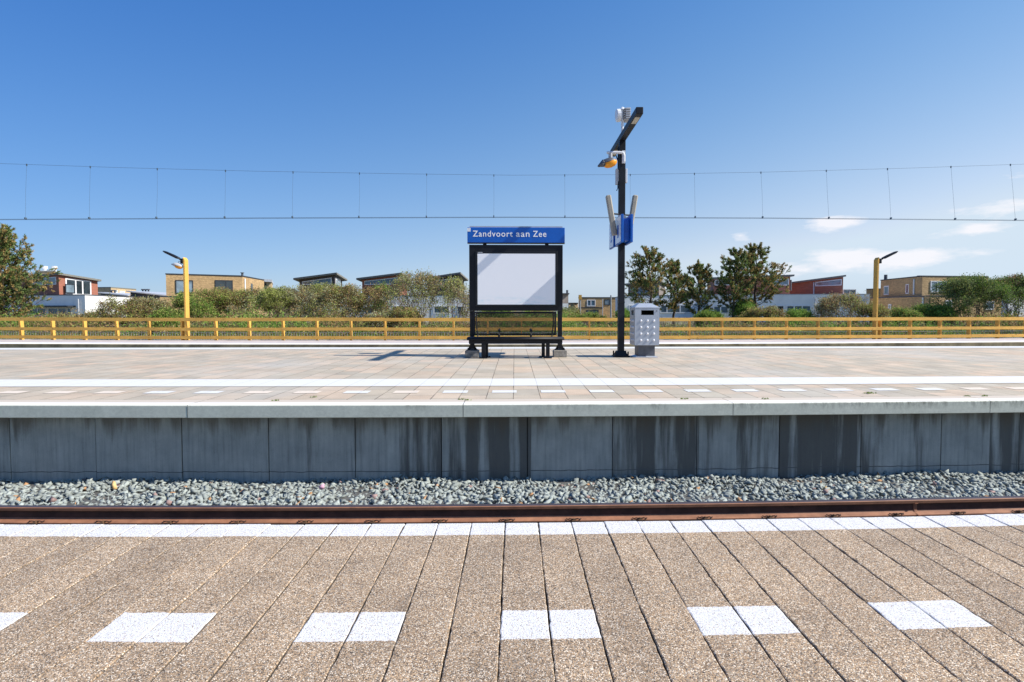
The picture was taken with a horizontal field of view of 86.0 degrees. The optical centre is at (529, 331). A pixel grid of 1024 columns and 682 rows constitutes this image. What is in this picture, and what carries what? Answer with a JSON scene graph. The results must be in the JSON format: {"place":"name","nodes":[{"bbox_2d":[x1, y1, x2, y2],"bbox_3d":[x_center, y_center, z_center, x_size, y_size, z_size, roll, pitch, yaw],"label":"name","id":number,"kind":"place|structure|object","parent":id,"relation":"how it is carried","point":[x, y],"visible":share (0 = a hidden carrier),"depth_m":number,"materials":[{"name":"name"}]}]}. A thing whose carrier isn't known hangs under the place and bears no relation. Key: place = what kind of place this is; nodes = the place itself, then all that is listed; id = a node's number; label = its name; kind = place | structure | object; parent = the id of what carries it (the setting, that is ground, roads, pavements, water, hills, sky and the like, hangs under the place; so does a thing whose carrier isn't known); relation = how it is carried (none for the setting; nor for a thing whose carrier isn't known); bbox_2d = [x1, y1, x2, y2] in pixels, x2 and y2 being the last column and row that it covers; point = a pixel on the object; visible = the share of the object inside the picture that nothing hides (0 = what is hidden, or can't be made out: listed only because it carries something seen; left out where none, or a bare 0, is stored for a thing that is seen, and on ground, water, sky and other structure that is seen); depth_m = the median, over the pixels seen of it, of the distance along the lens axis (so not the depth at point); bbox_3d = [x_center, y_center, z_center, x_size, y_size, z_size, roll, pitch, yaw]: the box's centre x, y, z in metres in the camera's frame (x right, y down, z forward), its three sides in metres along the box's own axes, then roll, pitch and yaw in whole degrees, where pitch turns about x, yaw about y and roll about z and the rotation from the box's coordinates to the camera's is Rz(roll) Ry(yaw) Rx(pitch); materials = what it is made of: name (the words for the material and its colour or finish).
{"place":"outdoors","nodes":[
{"label":"outdoors","id":0,"kind":"place"},
{"bbox_2d":[40,266,57,273],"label":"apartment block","id":1,"kind":"structure","parent":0,"point":[44,270],"depth_m":175.47,"materials":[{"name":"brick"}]},
{"bbox_2d":[98,287,135,294],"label":"apartment block","id":2,"kind":"structure","parent":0,"point":[107,289],"depth_m":146.44,"materials":[{"name":"brick"}]},
{"bbox_2d":[423,272,467,294],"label":"house","id":3,"kind":"structure","parent":0,"point":[459,274],"depth_m":68.55,"materials":[{"name":"grey glass"}]},
{"bbox_2d":[0,163,1020,220],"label":"overhead line","id":4,"kind":"object","parent":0,"point":[156,217],"visible":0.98,"depth_m":20.84,"materials":[{"name":"metal"}]},
{"bbox_2d":[1,316,1020,338],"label":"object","id":5,"kind":"object","parent":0,"point":[695,323],"visible":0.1,"depth_m":32.39,"materials":[{"name":"brown plant"}]},
{"bbox_2d":[2,310,1020,339],"bbox_3d":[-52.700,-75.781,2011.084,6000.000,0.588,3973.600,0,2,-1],"label":"ground","id":6,"kind":"structure","parent":0,"point":[682,323],"depth_m":34.83,"materials":[{"name":"green plant"}]},
{"bbox_2d":[0,223,62,331],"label":"tree","id":7,"kind":"object","parent":6,"relation":"on","point":[10,284],"visible":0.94,"depth_m":35.14,"materials":[{"name":"green plant"}]},
{"bbox_2d":[10,311,78,333],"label":"bush","id":8,"kind":"object","parent":6,"relation":"on","point":[54,315],"visible":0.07,"depth_m":34.75,"materials":[{"name":"green plant"}]},
{"bbox_2d":[5,273,132,316],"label":"house","id":9,"kind":"structure","parent":6,"relation":"on","point":[73,292],"depth_m":64.54,"materials":[{"name":"white wood"}]},
{"bbox_2d":[28,307,46,315],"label":"window","id":10,"kind":"structure","parent":9,"relation":"in","point":[36,310],"depth_m":63.66,"materials":[{"name":"grey glass"}]},
{"bbox_2d":[33,277,55,284],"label":"window","id":11,"kind":"structure","parent":9,"relation":"in","point":[52,279],"depth_m":64.99,"materials":[{"name":"grey glass"}]},
{"bbox_2d":[47,307,71,314],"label":"window","id":12,"kind":"structure","parent":9,"relation":"in","point":[68,309],"depth_m":62.95,"materials":[{"name":"grey glass"}]},
{"bbox_2d":[65,278,91,294],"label":"window","id":13,"kind":"structure","parent":9,"relation":"in","point":[81,286],"depth_m":67.08,"materials":[{"name":"white glass"}]},
{"bbox_2d":[67,308,113,326],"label":"bush","id":14,"kind":"object","parent":6,"relation":"on","point":[89,315],"visible":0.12,"depth_m":35.90,"materials":[{"name":"green plant"}]},
{"bbox_2d":[98,290,129,295],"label":"house","id":15,"kind":"structure","parent":6,"relation":"on","point":[116,294],"depth_m":84.48,"materials":[{"name":"metal"}]},
{"bbox_2d":[88,293,149,332],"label":"bush","id":16,"kind":"object","parent":6,"relation":"on","point":[103,311],"visible":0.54,"depth_m":33.57,"materials":[{"name":"green plant"}]},
{"bbox_2d":[110,295,172,326],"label":"bush","id":17,"kind":"object","parent":6,"relation":"on","point":[144,306],"visible":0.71,"depth_m":34.47,"materials":[{"name":"green plant"}]},
{"bbox_2d":[126,289,165,317],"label":"house","id":18,"kind":"structure","parent":6,"relation":"on","point":[143,293],"depth_m":74.65,"materials":[{"name":"metal"}]},
{"bbox_2d":[145,304,183,335],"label":"bush","id":19,"kind":"object","parent":6,"relation":"on","point":[166,313],"visible":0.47,"depth_m":31.76,"materials":[{"name":"green plant"}]},
{"bbox_2d":[168,288,234,325],"bbox_3d":[-21.924,-1.381,36.350,4.318,3.070,5.316,0,2,-1],"label":"bush","id":20,"kind":"object","parent":6,"relation":"on","point":[199,302],"visible":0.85,"depth_m":35.52,"materials":[{"name":"green plant"}]},
{"bbox_2d":[159,272,264,321],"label":"house","id":21,"kind":"structure","parent":6,"relation":"on","point":[175,285],"depth_m":61.82,"materials":[{"name":"beige brick"}]},
{"bbox_2d":[175,280,192,292],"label":"window","id":22,"kind":"structure","parent":21,"relation":"in","point":[179,285],"depth_m":60.52,"materials":[{"name":"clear glass"}]},
{"bbox_2d":[215,280,232,290],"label":"window","id":23,"kind":"structure","parent":21,"relation":"in","point":[225,283],"depth_m":62.58,"materials":[{"name":"grey glass"}]},
{"bbox_2d":[194,284,284,327],"bbox_3d":[-20.449,-1.611,38.666,5.481,3.348,5.194,0,2,-1],"label":"bush","id":24,"kind":"object","parent":6,"relation":"on","point":[234,297],"visible":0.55,"depth_m":37.46,"materials":[{"name":"green plant"}]},
{"bbox_2d":[224,285,325,327],"bbox_3d":[-16.927,-1.427,37.120,5.670,3.540,7.017,0,2,-1],"label":"bush","id":25,"kind":"object","parent":6,"relation":"on","point":[272,295],"visible":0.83,"depth_m":36.66,"materials":[{"name":"green plant"}]},
{"bbox_2d":[264,279,295,317],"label":"house","id":26,"kind":"structure","parent":6,"relation":"on","point":[268,282],"depth_m":76.41,"materials":[{"name":"brick"}]},
{"bbox_2d":[293,272,346,290],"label":"house","id":27,"kind":"structure","parent":6,"relation":"on","point":[333,278],"depth_m":66.11,"materials":[{"name":"grey glass"}]},
{"bbox_2d":[302,278,331,284],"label":"window","id":28,"kind":"structure","parent":27,"relation":"in","point":[324,280],"depth_m":65.98,"materials":[{"name":"grey glass"}]},
{"bbox_2d":[284,279,356,326],"bbox_3d":[-15.028,-1.619,39.501,5.349,4.216,7.081,-2,3,-45],"label":"bush","id":29,"kind":"object","parent":6,"relation":"on","point":[312,294],"visible":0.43,"depth_m":37.89,"materials":[{"name":"green plant"}]},
{"bbox_2d":[312,281,372,326],"bbox_3d":[-12.158,-1.416,36.528,3.508,3.755,6.430,1,2,18],"label":"bush","id":30,"kind":"object","parent":6,"relation":"on","point":[347,295],"visible":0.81,"depth_m":35.65,"materials":[{"name":"green plant"}]},
{"bbox_2d":[353,279,415,326],"bbox_3d":[-10.067,-1.373,37.676,4.350,4.377,6.313,0,2,-1],"label":"bush","id":31,"kind":"object","parent":6,"relation":"on","point":[375,294],"visible":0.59,"depth_m":36.96,"materials":[{"name":"green plant"}]},
{"bbox_2d":[360,306,427,335],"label":"bush","id":32,"kind":"object","parent":6,"relation":"on","point":[396,312],"visible":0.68,"depth_m":32.52,"materials":[{"name":"green plant"}]},
{"bbox_2d":[346,272,475,321],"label":"house","id":33,"kind":"structure","parent":6,"relation":"on","point":[366,281],"depth_m":63.39,"materials":[{"name":"white wood"}]},
{"bbox_2d":[364,277,397,284],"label":"window","id":34,"kind":"structure","parent":33,"relation":"in","point":[387,280],"depth_m":66.39,"materials":[{"name":"grey glass"}]},
{"bbox_2d":[433,306,448,313],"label":"window","id":35,"kind":"structure","parent":33,"relation":"in","point":[435,310],"depth_m":63.33,"materials":[{"name":"grey glass"}]},
{"bbox_2d":[377,266,447,327],"bbox_3d":[-7.369,-1.652,35.942,4.682,5.049,6.922,0,2,-1],"label":"bush","id":36,"kind":"object","parent":6,"relation":"on","point":[420,286],"visible":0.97,"depth_m":34.75,"materials":[{"name":"green plant"}]},
{"bbox_2d":[435,275,476,331],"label":"bush","id":37,"kind":"object","parent":6,"relation":"on","point":[455,287],"visible":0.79,"depth_m":35.16,"materials":[{"name":"green plant"}]},
{"bbox_2d":[469,311,521,326],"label":"bush","id":38,"kind":"object","parent":6,"relation":"on","point":[496,315],"visible":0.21,"depth_m":35.00,"materials":[{"name":"green plant"}]},
{"bbox_2d":[1,331,1016,339],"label":"steel railing","id":39,"kind":"object","parent":6,"relation":"on","point":[467,332],"visible":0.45,"depth_m":27.70,"materials":[{"name":"metal"}]},
{"bbox_2d":[0,321,1022,339],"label":"undergrowth","id":40,"kind":"object","parent":6,"relation":"on","point":[111,333],"visible":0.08,"depth_m":30.36,"materials":[{"name":"green plant"}]},
{"bbox_2d":[0,303,1023,339],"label":"scrub","id":41,"kind":"object","parent":6,"relation":"on","point":[458,325],"visible":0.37,"depth_m":31.37,"materials":[{"name":"green plant"}]},
{"bbox_2d":[521,311,565,331],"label":"bush","id":42,"kind":"object","parent":6,"relation":"on","point":[538,315],"visible":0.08,"depth_m":36.34,"materials":[{"name":"green plant"}]},
{"bbox_2d":[556,290,568,315],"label":"house","id":43,"kind":"structure","parent":6,"relation":"on","point":[565,298],"depth_m":72.36,"materials":[{"name":"white paint"}]},
{"bbox_2d":[556,304,582,324],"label":"bush","id":44,"kind":"object","parent":6,"relation":"on","point":[574,310],"visible":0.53,"depth_m":47.67,"materials":[{"name":"green plant"}]},
{"bbox_2d":[568,303,577,307],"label":"house","id":45,"kind":"structure","parent":6,"relation":"on","point":[572,304],"depth_m":100.39,"materials":[{"name":"brick"}]},
{"bbox_2d":[579,295,581,311],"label":"street pole","id":46,"kind":"object","parent":6,"relation":"on","point":[580,297],"visible":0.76,"depth_m":48.02,"materials":[{"name":"metal"}]},
{"bbox_2d":[571,311,608,325],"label":"bush","id":47,"kind":"object","parent":6,"relation":"on","point":[589,315],"visible":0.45,"depth_m":45.51,"materials":[{"name":"green plant"}]},
{"bbox_2d":[578,297,614,317],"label":"house","id":48,"kind":"structure","parent":6,"relation":"on","point":[601,305],"depth_m":92.29,"materials":[{"name":"beige brick"}]},
{"bbox_2d":[587,300,595,305],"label":"window","id":49,"kind":"structure","parent":48,"relation":"in","point":[589,302],"depth_m":92.26,"materials":[{"name":"white glass"}]},
{"bbox_2d":[604,299,609,304],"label":"window","id":50,"kind":"structure","parent":48,"relation":"in","point":[606,301],"depth_m":92.44,"materials":[{"name":"clear glass"}]},
{"bbox_2d":[610,295,611,322],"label":"street pole","id":51,"kind":"object","parent":6,"relation":"on","point":[611,306],"visible":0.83,"depth_m":50.11,"materials":[{"name":"metal"}]},
{"bbox_2d":[608,307,629,324],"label":"bush","id":52,"kind":"object","parent":6,"relation":"on","point":[627,313],"visible":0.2,"depth_m":37.57,"materials":[{"name":"green plant"}]},
{"bbox_2d":[625,245,692,310],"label":"pine tree","id":53,"kind":"object","parent":6,"relation":"on","point":[647,282],"visible":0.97,"depth_m":41.86,"materials":[{"name":"green plant"}]},
{"bbox_2d":[615,281,703,317],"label":"house","id":54,"kind":"structure","parent":6,"relation":"on","point":[681,312],"depth_m":68.16,"materials":[{"name":"white glass"}]},
{"bbox_2d":[660,305,691,312],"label":"window","id":55,"kind":"structure","parent":54,"relation":"in","point":[681,307],"depth_m":68.10,"materials":[{"name":"grey glass"}]},
{"bbox_2d":[663,259,690,325],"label":"pine tree","id":56,"kind":"object","parent":6,"relation":"on","point":[674,269],"visible":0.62,"depth_m":44.85,"materials":[{"name":"green plant"}]},
{"bbox_2d":[676,259,721,314],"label":"pine tree","id":57,"kind":"object","parent":6,"relation":"on","point":[704,276],"visible":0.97,"depth_m":41.93,"materials":[{"name":"green plant"}]},
{"bbox_2d":[692,307,728,326],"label":"bush","id":58,"kind":"object","parent":6,"relation":"on","point":[706,313],"visible":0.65,"depth_m":39.90,"materials":[{"name":"green plant"}]},
{"bbox_2d":[711,247,760,323],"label":"pine tree","id":59,"kind":"object","parent":6,"relation":"on","point":[738,255],"visible":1,"depth_m":41.15,"materials":[{"name":"green plant"}]},
{"bbox_2d":[726,299,755,326],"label":"bush","id":60,"kind":"object","parent":6,"relation":"on","point":[740,307],"visible":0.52,"depth_m":40.75,"materials":[{"name":"green plant"}]},
{"bbox_2d":[726,242,791,322],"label":"pine tree","id":61,"kind":"object","parent":6,"relation":"on","point":[774,276],"visible":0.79,"depth_m":41.99,"materials":[{"name":"green plant"}]},
{"bbox_2d":[737,304,789,326],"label":"bush","id":62,"kind":"object","parent":6,"relation":"on","point":[770,311],"visible":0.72,"depth_m":37.92,"materials":[{"name":"green plant"}]},
{"bbox_2d":[704,274,869,321],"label":"house","id":63,"kind":"structure","parent":6,"relation":"on","point":[785,301],"depth_m":62.60,"materials":[{"name":"white wood"}]},
{"bbox_2d":[713,306,728,313],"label":"window","id":64,"kind":"structure","parent":63,"relation":"in","point":[723,308],"depth_m":63.72,"materials":[{"name":"grey glass"}]},
{"bbox_2d":[771,305,784,309],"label":"window","id":65,"kind":"structure","parent":63,"relation":"in","point":[780,307],"depth_m":62.58,"materials":[{"name":"clear glass"}]},
{"bbox_2d":[769,279,788,285],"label":"window","id":66,"kind":"structure","parent":63,"relation":"in","point":[786,282],"depth_m":65.84,"materials":[{"name":"clear glass"}]},
{"bbox_2d":[786,305,810,311],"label":"window","id":67,"kind":"structure","parent":63,"relation":"in","point":[808,307],"depth_m":62.22,"materials":[{"name":"grey glass"}]},
{"bbox_2d":[790,275,855,293],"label":"house","id":68,"kind":"structure","parent":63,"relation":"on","point":[832,285],"depth_m":69.10,"materials":[{"name":"red brick"}]},
{"bbox_2d":[815,279,841,285],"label":"window","id":69,"kind":"structure","parent":68,"relation":"in","point":[839,281],"depth_m":68.13,"materials":[{"name":"clear glass"}]},
{"bbox_2d":[785,308,816,331],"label":"bush","id":70,"kind":"object","parent":6,"relation":"on","point":[792,312],"visible":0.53,"depth_m":37.99,"materials":[{"name":"green plant"}]},
{"bbox_2d":[812,290,871,325],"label":"bush","id":71,"kind":"object","parent":6,"relation":"on","point":[845,301],"visible":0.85,"depth_m":37.26,"materials":[{"name":"green plant"}]},
{"bbox_2d":[851,301,894,330],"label":"bush","id":72,"kind":"object","parent":6,"relation":"on","point":[863,309],"visible":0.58,"depth_m":34.92,"materials":[{"name":"green plant"}]},
{"bbox_2d":[866,288,880,303],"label":"house","id":73,"kind":"structure","parent":6,"relation":"on","point":[869,291],"depth_m":80.83,"materials":[{"name":"beige brick"}]},
{"bbox_2d":[864,305,926,325],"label":"bush","id":74,"kind":"object","parent":6,"relation":"on","point":[899,312],"visible":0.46,"depth_m":35.84,"materials":[{"name":"green plant"}]},
{"bbox_2d":[907,300,960,325],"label":"bush","id":75,"kind":"object","parent":6,"relation":"on","point":[929,310],"visible":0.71,"depth_m":36.88,"materials":[{"name":"green plant"}]},
{"bbox_2d":[870,275,1000,321],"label":"house","id":76,"kind":"structure","parent":6,"relation":"on","point":[903,292],"depth_m":62.95,"materials":[{"name":"beige brick"}]},
{"bbox_2d":[884,286,888,294],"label":"window","id":77,"kind":"structure","parent":76,"relation":"in","point":[886,288],"depth_m":68.65,"materials":[{"name":"grey glass"}]},
{"bbox_2d":[905,284,908,293],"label":"window","id":78,"kind":"structure","parent":76,"relation":"in","point":[907,285],"depth_m":64.26,"materials":[{"name":"grey glass"}]},
{"bbox_2d":[930,281,946,291],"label":"window","id":79,"kind":"structure","parent":76,"relation":"in","point":[931,282],"depth_m":61.68,"materials":[{"name":"clear glass"}]},
{"bbox_2d":[924,272,1021,329],"bbox_3d":[29.436,-1.536,37.204,4.266,4.910,6.113,0,2,-1],"label":"bush","id":80,"kind":"object","parent":6,"relation":"on","point":[957,289],"visible":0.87,"depth_m":36.04,"materials":[{"name":"green plant"}]},
{"bbox_2d":[961,271,1023,329],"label":"bush","id":81,"kind":"object","parent":6,"relation":"on","point":[1015,283],"visible":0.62,"depth_m":37.13,"materials":[{"name":"green plant"}]},
{"bbox_2d":[994,280,1023,316],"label":"house","id":82,"kind":"structure","parent":6,"relation":"on","point":[1009,305],"depth_m":77.95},
{"bbox_2d":[0,514,1023,681],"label":"platform","id":83,"kind":"structure","parent":0,"point":[904,599],"depth_m":2.41,"materials":[{"name":"beige concrete"}]},
{"bbox_2d":[0,348,1023,399],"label":"island platform","id":84,"kind":"structure","parent":0,"point":[424,363],"depth_m":11.92,"materials":[{"name":"concrete"}]},
{"bbox_2d":[0,376,1023,386],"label":"guide stripe","id":85,"kind":"object","parent":84,"relation":"on","point":[499,382],"visible":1,"depth_m":9.87,"materials":[{"name":"white paint"}]},
{"bbox_2d":[0,346,1023,349],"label":"edge stripe","id":86,"kind":"object","parent":84,"relation":"on","point":[519,347],"visible":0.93,"depth_m":18.87,"materials":[{"name":"white paint"}]},
{"bbox_2d":[0,387,1023,392],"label":"dash markings","id":87,"kind":"object","parent":84,"relation":"on","point":[688,390],"visible":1,"depth_m":8.66,"materials":[{"name":"white paint"}]},
{"bbox_2d":[467,312,563,357],"bbox_3d":[-0.361,0.090,14.800,2.580,1.243,0.560,0,2,-1],"label":"platform bench","id":88,"kind":"object","parent":84,"relation":"on","point":[484,342],"visible":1,"depth_m":15.01,"materials":[{"name":"black paint"}]},
{"bbox_2d":[465,226,566,356],"bbox_3d":[-0.358,-1.088,15.115,2.788,3.574,0.400,0,2,-1],"label":"station board","id":89,"kind":"object","parent":84,"relation":"on","point":[515,277],"visible":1,"depth_m":15.01,"materials":[{"name":"black paint"}]},
{"bbox_2d":[598,107,642,356],"bbox_3d":[2.436,-2.711,14.766,1.159,6.845,3.620,0,2,-1],"label":"platform mast","id":90,"kind":"object","parent":84,"relation":"on","point":[621,232],"visible":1,"depth_m":14.95,"materials":[{"name":"metal"}]},
{"bbox_2d":[630,303,659,356],"bbox_3d":[3.178,-0.037,15.166,0.694,1.470,0.680,0,2,-1],"label":"litter bin","id":91,"kind":"object","parent":84,"relation":"on","point":[644,328],"visible":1,"depth_m":14.86,"materials":[{"name":"metal"}]},
{"bbox_2d":[0,338,1023,347],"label":"platform","id":92,"kind":"structure","parent":0,"point":[64,343],"depth_m":24.29,"materials":[{"name":"concrete"}]},
{"bbox_2d":[163,251,189,339],"bbox_3d":[-16.808,-1.646,26.127,1.024,4.343,0.377,0,2,-1],"label":"lamp post","id":93,"kind":"object","parent":92,"relation":"on","point":[184,262],"visible":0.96,"depth_m":26.06,"materials":[{"name":"yellow metal"}]},
{"bbox_2d":[0,317,1023,339],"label":"timber fence","id":94,"kind":"object","parent":92,"relation":"on","point":[149,328],"visible":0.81,"depth_m":26.30,"materials":[{"name":"yellow wood"}]},
{"bbox_2d":[872,251,897,338],"bbox_3d":[17.632,-1.734,27.158,1.045,4.440,0.305,0,2,4],"label":"lamp post","id":95,"kind":"object","parent":92,"relation":"on","point":[877,261],"visible":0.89,"depth_m":27.10,"materials":[{"name":"yellow metal"}]},
{"bbox_2d":[0,469,1023,504],"bbox_3d":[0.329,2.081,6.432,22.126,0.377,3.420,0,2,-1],"label":"ballast stones","id":96,"kind":"object","parent":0,"point":[548,492],"visible":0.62,"depth_m":7.11,"materials":[{"name":"grey gravel"}]},
{"bbox_2d":[11,513,1023,524],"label":"sleeper bed","id":97,"kind":"object","parent":96,"relation":"on","point":[471,523],"depth_m":5.73,"materials":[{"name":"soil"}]},
{"bbox_2d":[0,496,1023,523],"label":"running rail","id":98,"kind":"object","parent":97,"relation":"on","point":[339,514],"visible":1,"depth_m":5.71,"materials":[{"name":"metal"}]},
{"bbox_2d":[0,0,1023,309],"label":"sky","id":99,"kind":"structure","parent":0,"point":[527,94],"materials":[{"name":"blue"}]},
{"label":"track bed","id":100,"kind":"structure","parent":0,"visible":0},
{"bbox_2d":[0,409,1023,481],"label":"platform wall","id":101,"kind":"structure","parent":100,"relation":"on","point":[308,449],"depth_m":7.82,"materials":[{"name":"concrete"}]},
{"bbox_2d":[0,395,1023,417],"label":"platform coping","id":102,"kind":"object","parent":101,"relation":"on","point":[418,408],"visible":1,"depth_m":7.54,"materials":[{"name":"concrete"}]},
{"bbox_2d":[271,392,987,400],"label":"weeds","id":103,"kind":"object","parent":102,"relation":"on","point":[681,398],"visible":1,"depth_m":7.93,"materials":[{"name":"green plant"}]},
{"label":"platform substructure","id":104,"kind":"structure","parent":100,"relation":"on","visible":0},
{"bbox_2d":[498,532,549,671],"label":"joint bedding","id":105,"kind":"object","parent":104,"relation":"on","point":[501,599],"depth_m":2.48,"materials":[{"name":"soil"}]}
]}

